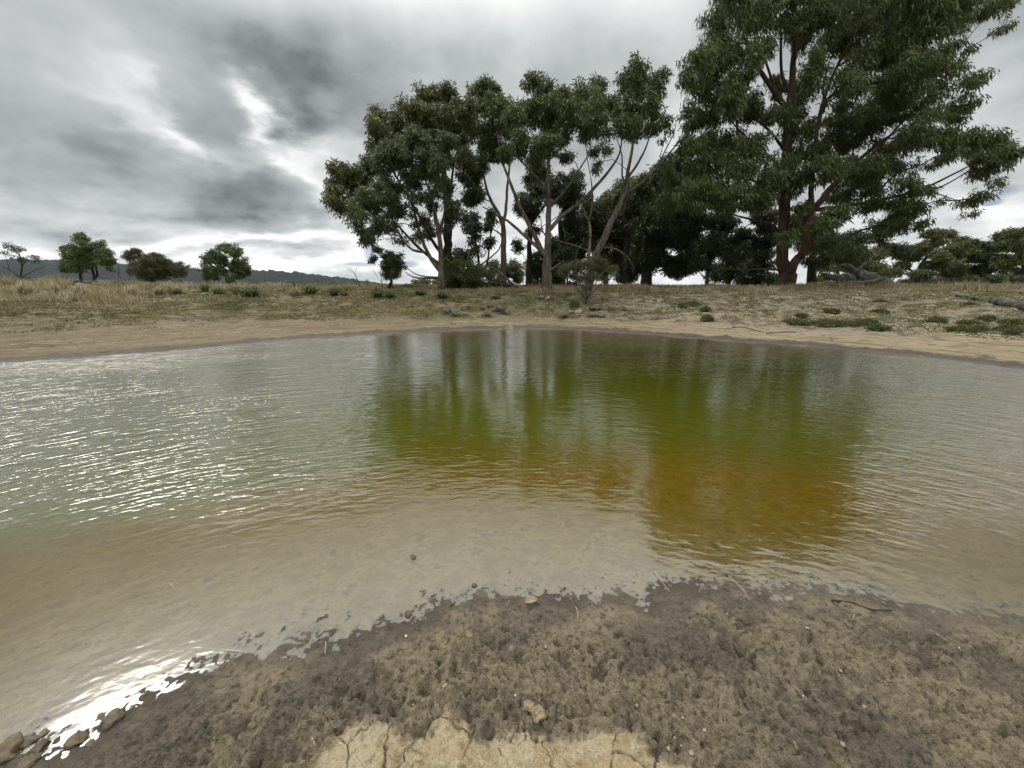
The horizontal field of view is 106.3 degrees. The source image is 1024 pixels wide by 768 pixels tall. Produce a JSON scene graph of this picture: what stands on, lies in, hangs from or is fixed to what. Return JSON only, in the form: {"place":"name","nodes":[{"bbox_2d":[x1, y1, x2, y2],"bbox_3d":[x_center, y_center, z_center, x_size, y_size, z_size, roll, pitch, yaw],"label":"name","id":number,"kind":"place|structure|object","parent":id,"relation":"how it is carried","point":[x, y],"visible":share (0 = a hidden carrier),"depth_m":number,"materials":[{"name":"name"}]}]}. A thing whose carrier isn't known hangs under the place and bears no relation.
{"place":"outdoors","nodes":[
{"label":"outdoors","id":0,"kind":"place"},
{"bbox_2d":[0,257,382,284],"bbox_3d":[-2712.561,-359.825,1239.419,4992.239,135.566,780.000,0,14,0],"label":"hills","id":1,"kind":"structure","parent":0,"point":[256,277],"depth_m":1009.71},
{"bbox_2d":[0,288,1023,767],"bbox_3d":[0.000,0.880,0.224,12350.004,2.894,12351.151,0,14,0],"label":"ground","id":2,"kind":"structure","parent":0,"point":[300,606],"depth_m":2.06,"materials":[{"name":"soil"}]},
{"bbox_2d":[0,750,16,764],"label":"mud clod","id":3,"kind":"object","parent":2,"relation":"on","point":[5,757],"visible":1,"depth_m":1.41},
{"bbox_2d":[0,731,23,754],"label":"mud clod","id":4,"kind":"object","parent":2,"relation":"on","point":[10,743],"visible":0.88,"depth_m":1.45,"materials":[{"name":"soil"}]},
{"bbox_2d":[10,279,38,296],"bbox_3d":[-24.654,-4.857,19.393,1.084,0.887,1.091,0,14,0],"label":"straw tuft","id":5,"kind":"object","parent":2,"relation":"on","point":[21,288],"visible":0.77,"depth_m":19.31,"materials":[{"name":"beige plant"}]},
{"bbox_2d":[0,241,50,279],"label":"sparse tree","id":6,"kind":"object","parent":2,"relation":"on","point":[23,259],"visible":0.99,"depth_m":36.28,"materials":[{"name":"green plant"}]},
{"bbox_2d":[15,752,42,767],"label":"mud clod","id":7,"kind":"object","parent":2,"relation":"on","point":[30,760],"visible":1,"depth_m":1.40,"materials":[{"name":"soil"}]},
{"bbox_2d":[18,732,39,750],"bbox_3d":[-1.866,1.375,1.479,0.076,0.030,0.061,-8,16,-28],"label":"mud clod","id":8,"kind":"object","parent":2,"relation":"on","point":[29,739],"visible":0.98,"depth_m":1.47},
{"bbox_2d":[29,737,50,754],"bbox_3d":[-1.792,1.373,1.452,0.044,0.027,0.062,-2,15,-6],"label":"mud clod","id":9,"kind":"object","parent":2,"relation":"on","point":[39,745],"visible":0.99,"depth_m":1.45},
{"bbox_2d":[37,728,49,739],"bbox_3d":[-1.838,1.370,1.503,0.035,0.018,0.035,5,15,17],"label":"mud clod","id":10,"kind":"object","parent":2,"relation":"on","point":[42,733],"visible":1,"depth_m":1.50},
{"bbox_2d":[42,280,64,294],"bbox_3d":[-23.806,-4.969,19.906,0.982,0.879,0.955,0,14,0],"label":"straw tuft","id":11,"kind":"object","parent":2,"relation":"on","point":[51,285],"visible":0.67,"depth_m":19.84,"materials":[{"name":"beige plant"}]},
{"bbox_2d":[63,728,88,749],"bbox_3d":[-1.680,1.373,1.485,0.077,0.038,0.069,5,15,18],"label":"mud clod","id":12,"kind":"object","parent":2,"relation":"on","point":[79,736],"visible":1,"depth_m":1.47,"materials":[{"name":"soil"}]},
{"bbox_2d":[68,282,90,294],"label":"straw tuft","id":13,"kind":"object","parent":2,"relation":"on","point":[81,287],"visible":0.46,"depth_m":20.31,"materials":[{"name":"beige plant"}]},
{"bbox_2d":[56,231,117,284],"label":"paddock tree","id":14,"kind":"object","parent":2,"relation":"on","point":[84,256],"visible":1,"depth_m":46.43,"materials":[{"name":"green plant"}]},
{"bbox_2d":[63,280,112,289],"bbox_3d":[-24.604,-5.688,22.285,3.215,0.620,0.080,0,14,0],"label":"dead branch","id":15,"kind":"object","parent":2,"relation":"on","point":[76,281],"visible":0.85,"depth_m":22.23,"materials":[{"name":"wood"}]},
{"bbox_2d":[84,738,94,746],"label":"mud clod","id":16,"kind":"object","parent":2,"relation":"on","point":[89,742],"visible":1,"depth_m":1.47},
{"bbox_2d":[94,711,107,721],"bbox_3d":[-1.675,1.355,1.566,0.036,0.022,0.038,-6,16,-24],"label":"mud clod","id":17,"kind":"object","parent":2,"relation":"on","point":[101,715],"visible":0.88,"depth_m":1.56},
{"bbox_2d":[99,708,124,730],"bbox_3d":[-1.613,1.346,1.551,0.095,0.048,0.079,11,18,35],"label":"mud clod","id":18,"kind":"object","parent":2,"relation":"on","point":[113,717],"visible":1,"depth_m":1.53,"materials":[{"name":"soil"}]},
{"bbox_2d":[110,260,123,281],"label":"dead sapling","id":19,"kind":"object","parent":2,"relation":"on","point":[118,272],"visible":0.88,"depth_m":36.48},
{"bbox_2d":[124,285,139,295],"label":"straw tuft","id":20,"kind":"object","parent":2,"relation":"on","point":[133,290],"visible":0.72,"depth_m":21.42,"materials":[{"name":"beige plant"}]},
{"bbox_2d":[119,247,191,282],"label":"paddock bush","id":21,"kind":"object","parent":2,"relation":"on","point":[162,268],"visible":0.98,"depth_m":41.93,"materials":[{"name":"green plant"}]},
{"bbox_2d":[151,285,164,294],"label":"straw tuft","id":22,"kind":"object","parent":2,"relation":"on","point":[157,291],"visible":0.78,"depth_m":22.17,"materials":[{"name":"beige plant"}]},
{"bbox_2d":[158,281,175,295],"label":"straw tuft","id":23,"kind":"object","parent":2,"relation":"on","point":[167,287],"visible":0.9,"depth_m":22.15,"materials":[{"name":"beige plant"}]},
{"bbox_2d":[172,288,183,293],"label":"grass tussock","id":24,"kind":"object","parent":2,"relation":"on","point":[177,290],"depth_m":22.84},
{"bbox_2d":[196,281,213,291],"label":"grass tussock","id":25,"kind":"object","parent":2,"relation":"on","point":[204,286],"depth_m":23.62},
{"bbox_2d":[208,286,224,294],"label":"grass tussock","id":26,"kind":"object","parent":2,"relation":"on","point":[217,290],"depth_m":22.77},
{"bbox_2d":[195,241,253,283],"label":"paddock tree","id":27,"kind":"object","parent":2,"relation":"on","point":[237,267],"visible":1,"depth_m":49.44,"materials":[{"name":"green plant"}]},
{"bbox_2d":[226,286,241,294],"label":"grass tussock","id":28,"kind":"object","parent":2,"relation":"on","point":[234,289],"depth_m":21.95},
{"bbox_2d":[231,285,267,296],"bbox_3d":[-14.690,-5.274,21.625,1.927,0.702,1.933,0,14,0],"label":"grass tussock","id":29,"kind":"object","parent":2,"relation":"on","point":[253,291],"depth_m":21.44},
{"bbox_2d":[129,278,430,284],"bbox_3d":[-18.266,-7.925,30.703,23.129,1.029,0.643,-1,15,-5],"label":"wire fence","id":30,"kind":"object","parent":2,"relation":"on","point":[367,283],"visible":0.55,"depth_m":30.88,"materials":[{"name":"grey metal"}]},
{"bbox_2d":[290,286,304,296],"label":"straw tuft","id":31,"kind":"object","parent":2,"relation":"on","point":[294,292],"visible":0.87,"depth_m":22.64,"materials":[{"name":"beige plant"}]},
{"bbox_2d":[298,282,320,293],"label":"grass tussock","id":32,"kind":"object","parent":2,"relation":"on","point":[309,288],"depth_m":23.40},
{"bbox_2d":[326,287,340,295],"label":"grass tussock","id":33,"kind":"object","parent":2,"relation":"on","point":[333,291],"depth_m":22.54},
{"bbox_2d":[369,287,386,297],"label":"grass tussock","id":34,"kind":"object","parent":2,"relation":"on","point":[376,293],"depth_m":21.45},
{"bbox_2d":[365,245,408,288],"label":"tree","id":35,"kind":"object","parent":2,"relation":"on","point":[390,263],"visible":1,"depth_m":27.39,"materials":[{"name":"green plant"}]},
{"bbox_2d":[385,291,397,298],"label":"grass tussock","id":36,"kind":"object","parent":2,"relation":"on","point":[390,295],"depth_m":21.42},
{"bbox_2d":[342,121,463,289],"bbox_3d":[-6.513,-10.543,23.852,7.608,9.317,6.333,0,14,0],"label":"eucalypt tree","id":37,"kind":"object","parent":2,"relation":"on","point":[405,148],"visible":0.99,"depth_m":22.40,"materials":[{"name":"green plant"}]},
{"bbox_2d":[319,78,488,288],"bbox_3d":[-7.304,-13.072,26.121,11.600,13.544,7.675,0,14,0],"label":"eucalypt tree","id":38,"kind":"object","parent":2,"relation":"on","point":[455,114],"visible":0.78,"depth_m":24.33,"materials":[{"name":"green plant"}]},
{"bbox_2d":[404,610,411,617],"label":"mud clod","id":39,"kind":"object","parent":2,"relation":"on","point":[408,614],"visible":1,"depth_m":2.04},
{"bbox_2d":[413,290,427,294],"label":"grass tussock","id":40,"kind":"object","parent":2,"relation":"on","point":[421,292],"depth_m":22.24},
{"bbox_2d":[411,277,437,284],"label":"distant trees","id":41,"kind":"object","parent":2,"relation":"on","point":[427,281],"visible":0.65,"depth_m":94.39,"materials":[{"name":"green plant"}]},
{"bbox_2d":[434,292,449,297],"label":"grass tussock","id":42,"kind":"object","parent":2,"relation":"on","point":[442,295],"depth_m":21.20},
{"bbox_2d":[442,307,451,314],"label":"rock","id":43,"kind":"object","parent":2,"relation":"on","point":[446,311],"visible":0.69,"depth_m":18.15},
{"bbox_2d":[461,304,470,310],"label":"rock","id":44,"kind":"object","parent":2,"relation":"on","point":[464,307],"visible":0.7,"depth_m":19.04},
{"bbox_2d":[464,631,472,638],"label":"dry clod","id":45,"kind":"object","parent":2,"relation":"on","point":[469,634],"visible":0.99,"depth_m":1.85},
{"bbox_2d":[451,207,500,268],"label":"eucalypt tree","id":46,"kind":"object","parent":2,"relation":"on","point":[472,226],"visible":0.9,"depth_m":28.57,"materials":[{"name":"green plant"}]},
{"bbox_2d":[450,72,515,282],"bbox_3d":[-1.849,-13.974,26.890,4.501,14.341,6.977,0,14,0],"label":"eucalypt tree","id":47,"kind":"object","parent":2,"relation":"on","point":[488,89],"visible":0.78,"depth_m":25.36,"materials":[{"name":"green plant"}]},
{"bbox_2d":[479,312,493,315],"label":"bank tuft","id":48,"kind":"object","parent":2,"relation":"on","point":[488,314],"visible":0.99,"depth_m":17.94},
{"bbox_2d":[460,262,513,287],"bbox_3d":[-1.978,-7.655,27.148,4.687,2.185,3.151,0,14,0],"label":"scrub bush","id":49,"kind":"object","parent":2,"relation":"on","point":[497,282],"visible":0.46,"depth_m":27.40,"materials":[{"name":"green plant"}]},
{"bbox_2d":[477,265,518,288],"bbox_3d":[-1.308,-7.015,25.550,4.238,1.765,0.208,0,14,0],"label":"fallen limb","id":50,"kind":"object","parent":2,"relation":"on","point":[507,279],"visible":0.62,"depth_m":25.51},
{"bbox_2d":[493,305,504,312],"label":"rock","id":51,"kind":"object","parent":2,"relation":"on","point":[498,308],"visible":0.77,"depth_m":18.72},
{"bbox_2d":[485,258,525,284],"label":"scrub bush","id":52,"kind":"object","parent":2,"relation":"on","point":[515,274],"visible":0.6,"depth_m":42.18,"materials":[{"name":"green plant"}]},
{"bbox_2d":[0,288,1023,340],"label":"bank turf","id":53,"kind":"structure","parent":2,"relation":"on","point":[155,312],"depth_m":18.24,"materials":[{"name":"plant"}]},
{"bbox_2d":[523,700,534,712],"bbox_3d":[0.066,1.283,1.532,0.054,0.037,0.045,11,18,35],"label":"dry clod","id":54,"kind":"object","parent":2,"relation":"on","point":[528,705],"visible":0.97,"depth_m":1.53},
{"bbox_2d":[524,596,537,603],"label":"fallen leaf","id":55,"kind":"object","parent":2,"relation":"on","point":[530,599],"visible":1,"depth_m":2.10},
{"bbox_2d":[530,704,547,723],"bbox_3d":[0.101,1.287,1.498,0.062,0.052,0.066,-7,16,-26],"label":"dry clod","id":56,"kind":"object","parent":2,"relation":"on","point":[538,713],"visible":1,"depth_m":1.49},
{"bbox_2d":[510,153,588,285],"bbox_3d":[2.927,-12.969,30.199,6.286,11.095,6.452,0,14,0],"label":"eucalypt tree","id":57,"kind":"object","parent":2,"relation":"on","point":[567,199],"visible":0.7,"depth_m":29.50,"materials":[{"name":"green plant"}]},
{"bbox_2d":[522,259,580,285],"bbox_3d":[3.940,-10.459,36.697,5.961,3.334,4.049,0,14,0],"label":"scrub bush","id":58,"kind":"object","parent":2,"relation":"on","point":[535,278],"visible":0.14,"depth_m":36.71,"materials":[{"name":"green plant"}]},
{"bbox_2d":[482,67,621,289],"bbox_3d":[1.603,-11.976,22.489,7.596,12.767,5.716,12,19,39],"label":"eucalypt tree","id":59,"kind":"object","parent":2,"relation":"on","point":[551,111],"visible":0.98,"depth_m":21.30,"materials":[{"name":"green plant"}]},
{"bbox_2d":[85,282,1023,287],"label":"paddock grass","id":60,"kind":"structure","parent":2,"relation":"on","point":[680,285],"depth_m":36.40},
{"bbox_2d":[557,313,569,317],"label":"bank tuft","id":61,"kind":"object","parent":2,"relation":"on","point":[564,315],"visible":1,"depth_m":17.91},
{"bbox_2d":[540,190,607,284],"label":"dense tree","id":62,"kind":"object","parent":2,"relation":"on","point":[575,233],"visible":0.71,"depth_m":30.74,"materials":[{"name":"green plant"}]},
{"bbox_2d":[569,300,579,307],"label":"weed clump","id":63,"kind":"object","parent":2,"relation":"on","point":[574,304],"visible":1,"depth_m":19.54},
{"bbox_2d":[574,309,582,313],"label":"rock","id":64,"kind":"object","parent":2,"relation":"on","point":[579,311],"visible":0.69,"depth_m":18.43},
{"bbox_2d":[556,256,619,303],"bbox_3d":[3.844,-5.428,19.952,3.376,2.539,2.429,0,14,0],"label":"shrub","id":65,"kind":"object","parent":2,"relation":"on","point":[596,267],"visible":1,"depth_m":19.78,"materials":[{"name":"green plant"}]},
{"bbox_2d":[589,306,600,310],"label":"rock","id":66,"kind":"object","parent":2,"relation":"on","point":[594,308],"visible":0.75,"depth_m":18.66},
{"bbox_2d":[601,303,613,310],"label":"rock","id":67,"kind":"object","parent":2,"relation":"on","point":[607,306],"visible":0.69,"depth_m":18.76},
{"bbox_2d":[551,50,684,291],"bbox_3d":[5.881,-11.578,21.800,7.369,12.401,5.932,0,14,0],"label":"eucalypt tree","id":68,"kind":"object","parent":2,"relation":"on","point":[598,110],"visible":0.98,"depth_m":20.38,"materials":[{"name":"green plant"}]},
{"bbox_2d":[595,170,654,284],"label":"dense tree","id":69,"kind":"object","parent":2,"relation":"on","point":[615,258],"visible":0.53,"depth_m":32.95,"materials":[{"name":"green plant"}]},
{"bbox_2d":[585,185,674,284],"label":"dense tree","id":70,"kind":"object","parent":2,"relation":"on","point":[615,232],"visible":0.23,"depth_m":32.84,"materials":[{"name":"green plant"}]},
{"bbox_2d":[626,134,706,285],"bbox_3d":[12.195,-12.919,29.753,6.206,10.935,7.758,7,16,24],"label":"dense tree","id":71,"kind":"object","parent":2,"relation":"on","point":[651,234],"visible":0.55,"depth_m":28.97,"materials":[{"name":"green plant"}]},
{"bbox_2d":[677,300,702,308],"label":"weed clump","id":72,"kind":"object","parent":2,"relation":"on","point":[685,305],"visible":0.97,"depth_m":18.41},
{"bbox_2d":[699,306,712,311],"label":"weed clump","id":73,"kind":"object","parent":2,"relation":"on","point":[705,309],"visible":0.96,"depth_m":16.67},
{"bbox_2d":[700,314,715,321],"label":"weed clump","id":74,"kind":"object","parent":2,"relation":"on","point":[708,317],"visible":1,"depth_m":15.20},
{"bbox_2d":[666,179,778,284],"bbox_3d":[15.444,-10.961,28.140,9.477,7.851,5.896,0,14,0],"label":"dense tree","id":75,"kind":"object","parent":2,"relation":"on","point":[741,243],"visible":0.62,"depth_m":26.99,"materials":[{"name":"green plant"}]},
{"bbox_2d":[698,238,779,286],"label":"dense tree","id":76,"kind":"object","parent":2,"relation":"on","point":[754,277],"visible":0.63,"depth_m":36.73,"materials":[{"name":"green plant"}]},
{"bbox_2d":[536,290,1023,341],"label":"bark litter","id":77,"kind":"object","parent":2,"relation":"on","point":[804,312],"visible":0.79,"depth_m":16.84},
{"bbox_2d":[781,317,812,325],"bbox_3d":[10.852,-2.373,14.688,1.040,0.386,0.974,0,14,0],"label":"weed mat","id":78,"kind":"object","parent":2,"relation":"on","point":[796,321],"visible":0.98,"depth_m":14.50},
{"bbox_2d":[793,312,809,318],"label":"weed mat","id":79,"kind":"object","parent":2,"relation":"on","point":[801,315],"visible":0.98,"depth_m":15.37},
{"bbox_2d":[810,318,849,327],"bbox_3d":[11.696,-2.208,14.181,1.294,0.442,1.266,-12,19,-39],"label":"weed mat","id":80,"kind":"object","parent":2,"relation":"on","point":[831,323],"visible":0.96,"depth_m":14.04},
{"bbox_2d":[822,307,841,313],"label":"weed mat","id":81,"kind":"object","parent":2,"relation":"on","point":[831,310],"visible":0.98,"depth_m":15.63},
{"bbox_2d":[650,0,1023,285],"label":"eucalypt tree","id":82,"kind":"object","parent":2,"relation":"on","point":[898,32],"visible":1,"depth_m":19.55,"materials":[{"name":"green plant"}]},
{"bbox_2d":[816,257,887,283],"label":"dense tree","id":83,"kind":"object","parent":2,"relation":"on","point":[874,266],"visible":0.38,"depth_m":38.49,"materials":[{"name":"green plant"}]},
{"bbox_2d":[843,319,863,326],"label":"weed mat","id":84,"kind":"object","parent":2,"relation":"on","point":[852,323],"visible":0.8,"depth_m":13.92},
{"bbox_2d":[792,212,916,283],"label":"dense tree","id":85,"kind":"object","parent":2,"relation":"on","point":[898,250],"visible":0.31,"depth_m":29.36,"materials":[{"name":"green plant"}]},
{"bbox_2d":[821,260,894,285],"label":"fallen tree","id":86,"kind":"object","parent":2,"relation":"on","point":[860,275],"visible":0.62,"depth_m":24.48,"materials":[{"name":"wood"}]},
{"bbox_2d":[831,599,892,610],"bbox_3d":[1.882,1.194,2.073,0.271,0.024,0.038,5,15,18],"label":"sunken twig","id":87,"kind":"object","parent":2,"relation":"on","point":[832,600],"visible":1,"depth_m":2.07,"materials":[{"name":"wood"}]},
{"bbox_2d":[854,317,881,326],"bbox_3d":[12.766,-2.222,13.901,1.012,0.402,0.884,-7,16,-26],"label":"weed mat","id":88,"kind":"object","parent":2,"relation":"on","point":[867,321],"visible":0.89,"depth_m":13.71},
{"bbox_2d":[864,323,892,331],"bbox_3d":[12.087,-1.852,12.675,0.627,0.384,0.757,-13,19,-42],"label":"weed mat","id":89,"kind":"object","parent":2,"relation":"on","point":[879,327],"visible":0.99,"depth_m":12.55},
{"bbox_2d":[868,297,888,301],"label":"bank tuft","id":90,"kind":"object","parent":2,"relation":"on","point":[882,299],"visible":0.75,"depth_m":17.18,"materials":[{"name":"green plant"}]},
{"bbox_2d":[869,308,891,313],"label":"weed mat","id":91,"kind":"object","parent":2,"relation":"on","point":[882,311],"visible":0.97,"depth_m":15.18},
{"bbox_2d":[869,227,956,283],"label":"spreading tree","id":92,"kind":"object","parent":2,"relation":"on","point":[930,245],"visible":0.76,"depth_m":54.24,"materials":[{"name":"green plant"}]},
{"bbox_2d":[916,273,955,283],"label":"thicket","id":93,"kind":"object","parent":2,"relation":"on","point":[930,279],"visible":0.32,"depth_m":52.15,"materials":[{"name":"green plant"}]},
{"bbox_2d":[924,316,949,322],"bbox_3d":[14.760,-2.212,13.338,0.661,0.374,0.626,8,16,27],"label":"weed mat","id":94,"kind":"object","parent":2,"relation":"on","point":[931,319],"visible":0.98,"depth_m":13.25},
{"bbox_2d":[935,227,986,282],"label":"spreading tree","id":95,"kind":"object","parent":2,"relation":"on","point":[962,248],"visible":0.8,"depth_m":57.23,"materials":[{"name":"green plant"}]},
{"bbox_2d":[941,324,982,333],"bbox_3d":[14.356,-1.720,12.228,0.914,0.398,0.908,0,14,0],"label":"weed mat","id":96,"kind":"object","parent":2,"relation":"on","point":[965,328],"visible":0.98,"depth_m":12.11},
{"bbox_2d":[955,294,979,299],"bbox_3d":[19.676,-3.747,16.569,0.291,0.256,0.832,-4,15,-14],"label":"fallen log","id":97,"kind":"object","parent":2,"relation":"on","point":[967,296],"visible":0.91,"depth_m":16.59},
{"bbox_2d":[955,318,983,324],"bbox_3d":[15.463,-2.053,12.997,0.702,0.363,0.592,6,16,21],"label":"weed mat","id":98,"kind":"object","parent":2,"relation":"on","point":[963,321],"visible":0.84,"depth_m":12.91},
{"bbox_2d":[958,301,985,304],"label":"bank tuft","id":99,"kind":"object","parent":2,"relation":"on","point":[969,302],"visible":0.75,"depth_m":15.35,"materials":[{"name":"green plant"}]},
{"bbox_2d":[961,275,999,284],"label":"thicket","id":100,"kind":"object","parent":2,"relation":"on","point":[972,278],"visible":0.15,"depth_m":50.45,"materials":[{"name":"green plant"}]},
{"bbox_2d":[971,324,991,331],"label":"weed mat","id":101,"kind":"object","parent":2,"relation":"on","point":[983,327],"visible":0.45,"depth_m":12.10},
{"bbox_2d":[972,314,999,322],"bbox_3d":[16.164,-2.238,13.112,0.643,0.366,0.593,-3,15,-11],"label":"weed mat","id":102,"kind":"object","parent":2,"relation":"on","point":[987,318],"visible":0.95,"depth_m":13.01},
{"bbox_2d":[967,240,1015,278],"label":"spreading tree","id":103,"kind":"object","parent":2,"relation":"on","point":[988,256],"visible":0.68,"depth_m":57.50,"materials":[{"name":"green plant"}]},
{"bbox_2d":[981,272,1004,283],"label":"thicket","id":104,"kind":"object","parent":2,"relation":"on","point":[991,277],"visible":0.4,"depth_m":50.54,"materials":[{"name":"green plant"}]},
{"bbox_2d":[987,226,1023,275],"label":"spreading tree","id":105,"kind":"object","parent":2,"relation":"on","point":[1008,240],"visible":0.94,"depth_m":53.57,"materials":[{"name":"green plant"}]},
{"bbox_2d":[988,297,1023,310],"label":"fallen log","id":106,"kind":"object","parent":2,"relation":"on","point":[1008,303],"visible":0.75,"depth_m":14.28,"materials":[{"name":"wood"}]},
{"bbox_2d":[991,317,1023,325],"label":"weed mat","id":107,"kind":"object","parent":2,"relation":"on","point":[1018,322],"visible":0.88,"depth_m":12.32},
{"bbox_2d":[992,323,1023,330],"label":"weed mat","id":108,"kind":"object","parent":2,"relation":"on","point":[1002,327],"visible":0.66,"depth_m":11.87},
{"bbox_2d":[998,270,1023,283],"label":"thicket","id":109,"kind":"object","parent":2,"relation":"on","point":[1013,278],"visible":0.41,"depth_m":48.91,"materials":[{"name":"green plant"}]},
{"bbox_2d":[1001,326,1023,334],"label":"weed mat","id":110,"kind":"object","parent":2,"relation":"on","point":[1015,330],"visible":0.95,"depth_m":11.26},
{"bbox_2d":[0,328,1023,570],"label":"water","id":111,"kind":"structure","parent":0,"point":[95,456],"depth_m":4.94,"materials":[{"name":"liquid"}]},
{"bbox_2d":[0,273,1023,311],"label":"dry grass","id":112,"kind":"structure","parent":0,"point":[104,292],"depth_m":21.93,"materials":[{"name":"plant"}]},
{"bbox_2d":[0,0,1023,284],"label":"sky","id":113,"kind":"structure","parent":0,"point":[178,130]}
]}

